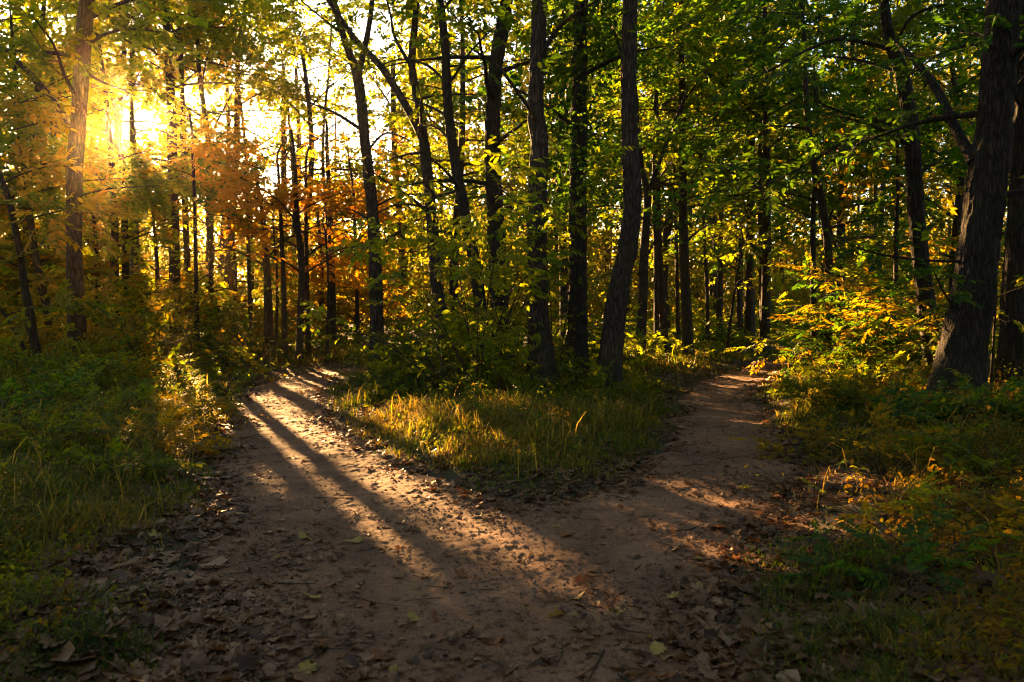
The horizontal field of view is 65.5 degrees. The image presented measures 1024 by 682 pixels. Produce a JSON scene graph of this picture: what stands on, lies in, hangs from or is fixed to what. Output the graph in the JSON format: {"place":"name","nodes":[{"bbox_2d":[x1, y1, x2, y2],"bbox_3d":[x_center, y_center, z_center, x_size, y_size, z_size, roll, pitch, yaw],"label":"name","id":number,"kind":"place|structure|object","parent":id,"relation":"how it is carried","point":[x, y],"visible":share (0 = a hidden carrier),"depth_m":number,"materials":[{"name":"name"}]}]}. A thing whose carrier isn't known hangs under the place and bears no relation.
{"place":"outdoors","nodes":[
{"label":"outdoors","id":0,"kind":"place"},
{"bbox_2d":[189,360,803,681],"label":"path","id":1,"kind":"structure","parent":0,"point":[386,487],"depth_m":5.20,"materials":[{"name":"brown soil"}]},
{"bbox_2d":[151,371,808,681],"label":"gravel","id":2,"kind":"structure","parent":1,"relation":"on","point":[517,611],"depth_m":4.62,"materials":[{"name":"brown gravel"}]},
{"bbox_2d":[0,0,1008,304],"label":"sky","id":3,"kind":"structure","parent":0,"point":[362,22],"materials":[{"name":"white"}]},
{"bbox_2d":[0,321,1023,681],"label":"ground","id":4,"kind":"structure","parent":0,"point":[446,475],"depth_m":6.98,"materials":[{"name":"brown plant"}]},
{"bbox_2d":[0,125,96,339],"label":"young tree","id":5,"kind":"object","parent":4,"relation":"on","point":[7,246],"visible":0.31,"depth_m":20.15,"materials":[{"name":"green plant"}]},
{"bbox_2d":[0,328,97,379],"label":"shrub","id":6,"kind":"object","parent":4,"relation":"on","point":[19,350],"visible":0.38,"depth_m":11.50,"materials":[{"name":"green plant"}]},
{"bbox_2d":[0,359,112,421],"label":"shrub","id":7,"kind":"object","parent":4,"relation":"on","point":[53,378],"visible":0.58,"depth_m":9.21,"materials":[{"name":"green plant"}]},
{"bbox_2d":[0,383,124,454],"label":"weed","id":8,"kind":"object","parent":4,"relation":"on","point":[69,427],"visible":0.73,"depth_m":7.38,"materials":[{"name":"green plant"}]},
{"bbox_2d":[0,191,133,362],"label":"sapling","id":9,"kind":"object","parent":4,"relation":"on","point":[51,308],"visible":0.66,"depth_m":13.11,"materials":[{"name":"green plant"}]},
{"bbox_2d":[0,86,147,358],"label":"slender tree","id":10,"kind":"object","parent":4,"relation":"on","point":[14,222],"visible":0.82,"depth_m":13.53,"materials":[{"name":"yellow plant"}]},
{"bbox_2d":[0,126,147,337],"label":"young tree","id":11,"kind":"object","parent":4,"relation":"on","point":[51,253],"visible":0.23,"depth_m":21.83,"materials":[{"name":"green plant"}]},
{"bbox_2d":[0,0,158,341],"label":"tree","id":12,"kind":"object","parent":4,"relation":"on","point":[36,260],"visible":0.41,"depth_m":19.38,"materials":[{"name":"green plant"}]},
{"bbox_2d":[0,275,164,361],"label":"shrub","id":13,"kind":"object","parent":4,"relation":"on","point":[60,331],"visible":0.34,"depth_m":15.12,"materials":[{"name":"green plant"}]},
{"bbox_2d":[15,351,156,400],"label":"weed","id":14,"kind":"object","parent":4,"relation":"on","point":[110,374],"visible":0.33,"depth_m":11.02,"materials":[{"name":"green plant"}]},
{"bbox_2d":[0,67,186,345],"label":"tree","id":15,"kind":"object","parent":4,"relation":"on","point":[125,266],"visible":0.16,"depth_m":24.32,"materials":[{"name":"yellow plant"}]},
{"bbox_2d":[0,0,194,362],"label":"tree","id":16,"kind":"object","parent":4,"relation":"on","point":[84,41],"visible":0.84,"depth_m":14.85,"materials":[{"name":"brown plant"}]},
{"bbox_2d":[45,363,158,422],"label":"weed","id":17,"kind":"object","parent":4,"relation":"on","point":[117,390],"visible":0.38,"depth_m":9.68,"materials":[{"name":"green plant"}]},
{"bbox_2d":[0,0,212,158],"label":"tree","id":18,"kind":"object","parent":4,"relation":"on","point":[91,98],"visible":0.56,"depth_m":19.70,"materials":[{"name":"yellow plant"}]},
{"bbox_2d":[4,156,217,337],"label":"young tree","id":19,"kind":"object","parent":4,"relation":"on","point":[111,245],"visible":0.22,"depth_m":23.03,"materials":[{"name":"green plant"}]},
{"bbox_2d":[0,0,223,287],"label":"tree","id":20,"kind":"object","parent":4,"relation":"on","point":[160,199],"visible":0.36,"depth_m":22.90,"materials":[{"name":"yellow plant"}]},
{"bbox_2d":[3,31,227,335],"bbox_3d":[-12.155,-4.431,23.768,5.160,9.508,6.247,-2,3,-44],"label":"tree","id":21,"kind":"object","parent":4,"relation":"on","point":[111,166],"visible":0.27,"depth_m":23.73,"materials":[{"name":"yellow plant"}]},
{"bbox_2d":[0,0,241,274],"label":"tree","id":22,"kind":"object","parent":4,"relation":"on","point":[209,92],"visible":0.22,"depth_m":27.79,"materials":[{"name":"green plant"}]},
{"bbox_2d":[46,432,205,484],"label":"weed","id":23,"kind":"object","parent":4,"relation":"on","point":[106,464],"visible":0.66,"depth_m":6.31,"materials":[{"name":"green plant"}]},
{"bbox_2d":[0,218,269,348],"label":"shrub","id":24,"kind":"object","parent":4,"relation":"on","point":[43,235],"visible":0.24,"depth_m":20.38,"materials":[{"name":"green plant"}]},
{"bbox_2d":[15,265,273,383],"bbox_3d":[-7.335,-0.104,16.010,5.009,2.964,5.426,2,3,37],"label":"shrub","id":25,"kind":"object","parent":4,"relation":"on","point":[107,331],"visible":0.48,"depth_m":15.52,"materials":[{"name":"green plant"}]},
{"bbox_2d":[44,14,245,312],"bbox_3d":[-18.195,-8.443,37.547,9.660,16.056,9.746,0,2,0],"label":"tree","id":26,"kind":"object","parent":4,"relation":"on","point":[131,115],"visible":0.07,"depth_m":37.69,"materials":[{"name":"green plant"}]},
{"bbox_2d":[69,386,237,456],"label":"weed","id":27,"kind":"object","parent":4,"relation":"on","point":[167,423],"visible":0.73,"depth_m":7.89,"materials":[{"name":"green plant"}]},
{"bbox_2d":[12,222,295,347],"bbox_3d":[-9.599,-1.018,22.815,5.436,4.158,7.877,1,2,17],"label":"shrub","id":28,"kind":"object","parent":4,"relation":"on","point":[147,316],"visible":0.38,"depth_m":21.82,"materials":[{"name":"green plant"}]},
{"bbox_2d":[56,143,263,338],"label":"young tree","id":29,"kind":"object","parent":4,"relation":"on","point":[156,260],"visible":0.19,"depth_m":25.06,"materials":[{"name":"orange plant"}]},
{"bbox_2d":[71,0,272,335],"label":"tree","id":30,"kind":"object","parent":4,"relation":"on","point":[186,239],"visible":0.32,"depth_m":27.59,"materials":[{"name":"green plant"}]},
{"bbox_2d":[59,0,291,344],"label":"tree","id":31,"kind":"object","parent":4,"relation":"on","point":[174,269],"visible":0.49,"depth_m":26.71,"materials":[{"name":"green plant"}]},
{"bbox_2d":[87,89,276,347],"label":"slender tree","id":32,"kind":"object","parent":4,"relation":"on","point":[147,165],"visible":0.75,"depth_m":21.80,"materials":[{"name":"orange plant"}]},
{"bbox_2d":[87,296,289,384],"bbox_3d":[-6.487,0.162,16.279,4.544,2.226,4.245,-1,2,-16],"label":"shrub","id":33,"kind":"object","parent":4,"relation":"on","point":[122,340],"visible":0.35,"depth_m":16.27,"materials":[{"name":"green plant"}]},
{"bbox_2d":[46,0,345,334],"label":"tree","id":34,"kind":"object","parent":4,"relation":"on","point":[198,45],"visible":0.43,"depth_m":27.61,"materials":[{"name":"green plant"}]},
{"bbox_2d":[154,384,268,428],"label":"weed","id":35,"kind":"object","parent":4,"relation":"on","point":[224,405],"visible":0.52,"depth_m":10.17,"materials":[{"name":"green plant"}]},
{"bbox_2d":[129,161,324,337],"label":"young tree","id":36,"kind":"object","parent":4,"relation":"on","point":[210,268],"visible":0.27,"depth_m":26.82,"materials":[{"name":"orange plant"}]},
{"bbox_2d":[122,0,346,333],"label":"tree","id":37,"kind":"object","parent":4,"relation":"on","point":[228,256],"visible":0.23,"depth_m":32.57,"materials":[{"name":"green plant"}]},
{"bbox_2d":[148,0,329,301],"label":"tree","id":38,"kind":"object","parent":4,"relation":"on","point":[298,96],"visible":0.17,"depth_m":32.84,"materials":[{"name":"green plant"}]},
{"bbox_2d":[145,150,337,343],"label":"young tree","id":39,"kind":"object","parent":4,"relation":"on","point":[228,299],"visible":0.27,"depth_m":27.25,"materials":[{"name":"orange plant"}]},
{"bbox_2d":[159,121,345,348],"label":"young tree","id":40,"kind":"object","parent":4,"relation":"on","point":[268,314],"visible":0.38,"depth_m":23.34,"materials":[{"name":"orange plant"}]},
{"bbox_2d":[163,117,357,359],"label":"slender tree","id":41,"kind":"object","parent":4,"relation":"on","point":[283,294],"visible":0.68,"depth_m":21.41,"materials":[{"name":"orange plant"}]},
{"bbox_2d":[196,165,353,349],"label":"young tree","id":42,"kind":"object","parent":4,"relation":"on","point":[314,272],"visible":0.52,"depth_m":22.27,"materials":[{"name":"orange plant"}]},
{"bbox_2d":[159,103,405,363],"bbox_3d":[-5.640,-2.663,20.855,5.277,6.690,5.160,1,2,20],"label":"young tree","id":43,"kind":"object","parent":4,"relation":"on","point":[300,270],"visible":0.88,"depth_m":20.15,"materials":[{"name":"orange plant"}]},
{"bbox_2d":[219,3,361,319],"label":"tree","id":44,"kind":"object","parent":4,"relation":"on","point":[295,90],"visible":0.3,"depth_m":34.76,"materials":[{"name":"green plant"}]},
{"bbox_2d":[224,89,361,355],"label":"slender tree","id":45,"kind":"object","parent":4,"relation":"on","point":[307,292],"visible":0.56,"depth_m":22.84,"materials":[{"name":"brown plant"}]},
{"bbox_2d":[203,0,423,333],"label":"tree","id":46,"kind":"object","parent":4,"relation":"on","point":[292,28],"visible":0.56,"depth_m":29.98,"materials":[{"name":"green plant"}]},
{"bbox_2d":[219,0,407,236],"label":"tree","id":47,"kind":"object","parent":4,"relation":"on","point":[348,4],"visible":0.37,"depth_m":32.59,"materials":[{"name":"yellow plant"}]},
{"bbox_2d":[220,179,407,338],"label":"young tree","id":48,"kind":"object","parent":4,"relation":"on","point":[344,309],"visible":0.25,"depth_m":29.24,"materials":[{"name":"orange plant"}]},
{"bbox_2d":[247,177,401,362],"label":"young tree","id":49,"kind":"object","parent":4,"relation":"on","point":[333,207],"visible":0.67,"depth_m":20.81,"materials":[{"name":"orange plant"}]},
{"bbox_2d":[265,114,410,348],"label":"tree","id":50,"kind":"object","parent":4,"relation":"on","point":[332,330],"visible":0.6,"depth_m":24.89,"materials":[{"name":"orange plant"}]},
{"bbox_2d":[254,0,439,369],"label":"tree","id":51,"kind":"object","parent":4,"relation":"on","point":[375,269],"visible":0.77,"depth_m":18.29,"materials":[{"name":"brown plant"}]},
{"bbox_2d":[287,151,430,333],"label":"young tree","id":52,"kind":"object","parent":4,"relation":"on","point":[361,297],"visible":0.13,"depth_m":30.22,"materials":[{"name":"orange plant"}]},
{"bbox_2d":[315,23,480,333],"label":"tree","id":53,"kind":"object","parent":4,"relation":"on","point":[394,109],"visible":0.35,"depth_m":33.59,"materials":[{"name":"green plant"}]},
{"bbox_2d":[335,310,470,369],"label":"shrub","id":54,"kind":"object","parent":4,"relation":"on","point":[403,339],"visible":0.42,"depth_m":14.70,"materials":[{"name":"green plant"}]},
{"bbox_2d":[298,266,527,395],"bbox_3d":[-1.885,-0.221,13.505,3.668,2.206,3.001,-1,3,-32],"label":"shrub","id":55,"kind":"object","parent":4,"relation":"on","point":[452,313],"visible":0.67,"depth_m":13.46,"materials":[{"name":"green plant"}]},
{"bbox_2d":[309,0,527,348],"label":"tree","id":56,"kind":"object","parent":4,"relation":"on","point":[424,147],"visible":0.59,"depth_m":16.83,"materials":[{"name":"brown plant"}]},
{"bbox_2d":[306,261,602,356],"bbox_3d":[-1.390,-0.479,20.351,7.649,3.071,5.626,-1,2,-24],"label":"shrub","id":57,"kind":"object","parent":4,"relation":"on","point":[326,338],"visible":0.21,"depth_m":19.18,"materials":[{"name":"green plant"}]},
{"bbox_2d":[325,129,589,393],"bbox_3d":[-0.739,-0.973,12.478,4.292,3.647,5.188,0,2,0],"label":"sapling","id":58,"kind":"object","parent":4,"relation":"on","point":[494,267],"visible":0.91,"depth_m":11.79,"materials":[{"name":"green plant"}]},
{"bbox_2d":[346,0,569,361],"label":"tree","id":59,"kind":"object","parent":4,"relation":"on","point":[457,179],"visible":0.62,"depth_m":14.83,"materials":[{"name":"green plant"}]},
{"bbox_2d":[339,0,610,317],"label":"tree","id":60,"kind":"object","parent":4,"relation":"on","point":[398,119],"visible":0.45,"depth_m":25.31,"materials":[{"name":"green plant"}]},
{"bbox_2d":[455,325,535,403],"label":"sapling","id":61,"kind":"object","parent":4,"relation":"on","point":[523,360],"visible":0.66,"depth_m":12.26,"materials":[{"name":"green plant"}]},
{"bbox_2d":[0,0,1008,337],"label":"distant woods","id":62,"kind":"object","parent":4,"relation":"on","point":[604,254],"visible":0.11,"depth_m":40.60,"materials":[{"name":"green plant"}]},
{"bbox_2d":[376,0,644,357],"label":"tree","id":63,"kind":"object","parent":4,"relation":"on","point":[493,122],"visible":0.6,"depth_m":15.93,"materials":[{"name":"green plant"}]},
{"bbox_2d":[0,335,1023,681],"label":"grass","id":64,"kind":"structure","parent":4,"relation":"on","point":[620,415],"depth_m":7.30,"materials":[{"name":"green plant"}]},
{"bbox_2d":[0,323,1023,681],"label":"undergrowth","id":65,"kind":"object","parent":4,"relation":"on","point":[1002,603],"visible":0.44,"depth_m":6.57,"materials":[{"name":"green plant"}]},
{"bbox_2d":[6,393,1023,681],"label":"twig litter","id":66,"kind":"object","parent":4,"relation":"on","point":[336,497],"visible":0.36,"depth_m":4.33,"materials":[{"name":"brown plant"}]},
{"bbox_2d":[401,137,635,369],"bbox_3d":[-0.021,-1.292,13.823,3.915,4.019,4.437,0,2,0],"label":"sapling","id":67,"kind":"object","parent":4,"relation":"on","point":[615,153],"visible":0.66,"depth_m":13.12,"materials":[{"name":"green plant"}]},
{"bbox_2d":[434,218,603,372],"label":"sapling","id":68,"kind":"object","parent":4,"relation":"on","point":[475,267],"visible":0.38,"depth_m":13.30,"materials":[{"name":"green plant"}]},
{"bbox_2d":[469,0,628,392],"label":"tree","id":69,"kind":"object","parent":4,"relation":"on","point":[542,353],"visible":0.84,"depth_m":12.88,"materials":[{"name":"brown plant"}]},
{"bbox_2d":[481,154,626,374],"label":"sapling","id":70,"kind":"object","parent":4,"relation":"on","point":[553,269],"visible":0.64,"depth_m":12.77,"materials":[{"name":"green plant"}]},
{"bbox_2d":[420,0,730,344],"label":"tree","id":71,"kind":"object","parent":4,"relation":"on","point":[563,289],"visible":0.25,"depth_m":23.67,"materials":[{"name":"green plant"}]},
{"bbox_2d":[502,0,720,380],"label":"tree","id":72,"kind":"object","parent":4,"relation":"on","point":[581,134],"visible":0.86,"depth_m":13.76,"materials":[{"name":"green plant"}]},
{"bbox_2d":[489,0,758,353],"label":"tree","id":73,"kind":"object","parent":4,"relation":"on","point":[676,125],"visible":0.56,"depth_m":20.35,"materials":[{"name":"green plant"}]},
{"bbox_2d":[546,0,759,354],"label":"tree","id":74,"kind":"object","parent":4,"relation":"on","point":[656,271],"visible":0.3,"depth_m":23.63,"materials":[{"name":"green plant"}]},
{"bbox_2d":[547,0,761,394],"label":"tree","id":75,"kind":"object","parent":4,"relation":"on","point":[612,339],"visible":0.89,"depth_m":12.99,"materials":[{"name":"brown plant"}]},
{"bbox_2d":[546,0,765,355],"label":"tree","id":76,"kind":"object","parent":4,"relation":"on","point":[663,324],"visible":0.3,"depth_m":24.02,"materials":[{"name":"green plant"}]},
{"bbox_2d":[558,0,780,347],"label":"tree","id":77,"kind":"object","parent":4,"relation":"on","point":[676,250],"visible":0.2,"depth_m":25.85,"materials":[{"name":"green plant"}]},
{"bbox_2d":[568,0,774,355],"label":"tree","id":78,"kind":"object","parent":4,"relation":"on","point":[687,322],"visible":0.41,"depth_m":22.74,"materials":[{"name":"green plant"}]},
{"bbox_2d":[549,0,818,337],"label":"tree","id":79,"kind":"object","parent":4,"relation":"on","point":[666,232],"visible":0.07,"depth_m":29.63,"materials":[{"name":"green plant"}]},
{"bbox_2d":[593,19,817,346],"bbox_3d":[6.396,-5.103,26.742,7.505,10.874,5.530,0,2,0],"label":"tree","id":80,"kind":"object","parent":4,"relation":"on","point":[707,303],"visible":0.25,"depth_m":26.62,"materials":[{"name":"green plant"}]},
{"bbox_2d":[617,0,886,351],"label":"tree","id":81,"kind":"object","parent":4,"relation":"on","point":[765,323],"visible":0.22,"depth_m":25.46,"materials":[{"name":"green plant"}]},
{"bbox_2d":[701,191,809,354],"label":"sapling","id":82,"kind":"object","parent":4,"relation":"on","point":[775,274],"visible":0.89,"depth_m":23.45,"materials":[{"name":"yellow plant"}]},
{"bbox_2d":[687,0,838,346],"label":"tree","id":83,"kind":"object","parent":4,"relation":"on","point":[749,303],"visible":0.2,"depth_m":27.76,"materials":[{"name":"green plant"}]},
{"bbox_2d":[685,3,844,342],"bbox_3d":[9.237,-6.652,28.405,6.743,13.646,6.369,-1,2,-27],"label":"tree","id":84,"kind":"object","parent":4,"relation":"on","point":[759,217],"visible":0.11,"depth_m":28.72,"materials":[{"name":"green plant"}]},
{"bbox_2d":[643,0,935,359],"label":"tree","id":85,"kind":"object","parent":4,"relation":"on","point":[737,15],"visible":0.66,"depth_m":18.36,"materials":[{"name":"green plant"}]},
{"bbox_2d":[728,405,860,460],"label":"weed","id":86,"kind":"object","parent":4,"relation":"on","point":[765,444],"visible":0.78,"depth_m":8.20,"materials":[{"name":"green plant"}]},
{"bbox_2d":[718,265,916,374],"bbox_3d":[7.797,-0.093,18.629,6.367,3.182,4.680,-2,3,-40],"label":"shrub","id":87,"kind":"object","parent":4,"relation":"on","point":[806,336],"visible":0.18,"depth_m":17.81,"materials":[{"name":"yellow plant"}]},
{"bbox_2d":[704,0,942,357],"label":"slender tree","id":88,"kind":"object","parent":4,"relation":"on","point":[774,133],"visible":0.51,"depth_m":19.69,"materials":[{"name":"green plant"}]},
{"bbox_2d":[694,0,985,369],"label":"tree","id":89,"kind":"object","parent":4,"relation":"on","point":[913,171],"visible":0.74,"depth_m":13.75,"materials":[{"name":"green plant"}]},
{"bbox_2d":[710,0,974,334],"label":"tree","id":90,"kind":"object","parent":4,"relation":"on","point":[792,31],"visible":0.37,"depth_m":22.97,"materials":[{"name":"green plant"}]},
{"bbox_2d":[777,396,917,463],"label":"weed","id":91,"kind":"object","parent":4,"relation":"on","point":[883,424],"visible":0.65,"depth_m":7.72,"materials":[{"name":"green plant"}]},
{"bbox_2d":[755,241,940,379],"bbox_3d":[7.028,-0.185,16.779,3.657,3.584,5.358,0,2,0],"label":"shrub","id":92,"kind":"object","parent":4,"relation":"on","point":[864,344],"visible":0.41,"depth_m":16.11,"materials":[{"name":"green plant"}]},
{"bbox_2d":[746,247,998,380],"bbox_3d":[7.323,-0.452,16.204,4.225,3.332,9.518,0,2,0],"label":"shrub","id":93,"kind":"object","parent":4,"relation":"on","point":[872,313],"visible":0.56,"depth_m":15.19,"materials":[{"name":"yellow plant"}]},
{"bbox_2d":[778,44,976,346],"bbox_3d":[8.623,-2.761,17.616,4.613,6.938,4.318,0,2,0],"label":"slender tree","id":94,"kind":"object","parent":4,"relation":"on","point":[952,207],"visible":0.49,"depth_m":17.36,"materials":[{"name":"green plant"}]},
{"bbox_2d":[798,466,995,526],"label":"weed","id":95,"kind":"object","parent":4,"relation":"on","point":[926,489],"visible":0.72,"depth_m":4.97,"materials":[{"name":"green plant"}]},
{"bbox_2d":[786,0,1009,293],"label":"tree","id":96,"kind":"object","parent":4,"relation":"on","point":[957,220],"visible":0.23,"depth_m":20.85,"materials":[{"name":"green plant"}]},
{"bbox_2d":[775,497,1023,602],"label":"weed","id":97,"kind":"object","parent":4,"relation":"on","point":[917,548],"visible":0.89,"depth_m":4.08,"materials":[{"name":"green plant"}]},
{"bbox_2d":[827,424,983,476],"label":"weed","id":98,"kind":"object","parent":4,"relation":"on","point":[881,438],"visible":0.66,"depth_m":6.75,"materials":[{"name":"green plant"}]},
{"bbox_2d":[802,0,1023,400],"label":"tree","id":99,"kind":"object","parent":4,"relation":"on","point":[963,345],"visible":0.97,"depth_m":10.37,"materials":[{"name":"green plant"}]},
{"bbox_2d":[837,477,1023,577],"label":"weed","id":100,"kind":"object","parent":4,"relation":"on","point":[966,517],"visible":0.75,"depth_m":4.47,"materials":[{"name":"green plant"}]},
{"bbox_2d":[856,375,1006,431],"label":"weed","id":101,"kind":"object","parent":4,"relation":"on","point":[905,406],"visible":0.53,"depth_m":8.61,"materials":[{"name":"green plant"}]},
{"bbox_2d":[880,0,1009,292],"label":"tree","id":102,"kind":"object","parent":4,"relation":"on","point":[951,269],"visible":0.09,"depth_m":20.10,"materials":[{"name":"green plant"}]},
{"bbox_2d":[889,412,1023,488],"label":"weed","id":103,"kind":"object","parent":4,"relation":"on","point":[976,461],"visible":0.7,"depth_m":6.35,"materials":[{"name":"green plant"}]},
{"bbox_2d":[892,238,1023,388],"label":"sapling","id":104,"kind":"object","parent":4,"relation":"on","point":[940,325],"visible":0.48,"depth_m":10.99,"materials":[{"name":"green plant"}]},
{"bbox_2d":[903,0,1023,388],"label":"tree","id":105,"kind":"object","parent":4,"relation":"on","point":[1010,348],"visible":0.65,"depth_m":11.86,"materials":[{"name":"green plant"}]},
{"bbox_2d":[920,368,1023,431],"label":"weed","id":106,"kind":"object","parent":4,"relation":"on","point":[964,398],"visible":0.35,"depth_m":8.24,"materials":[{"name":"green plant"}]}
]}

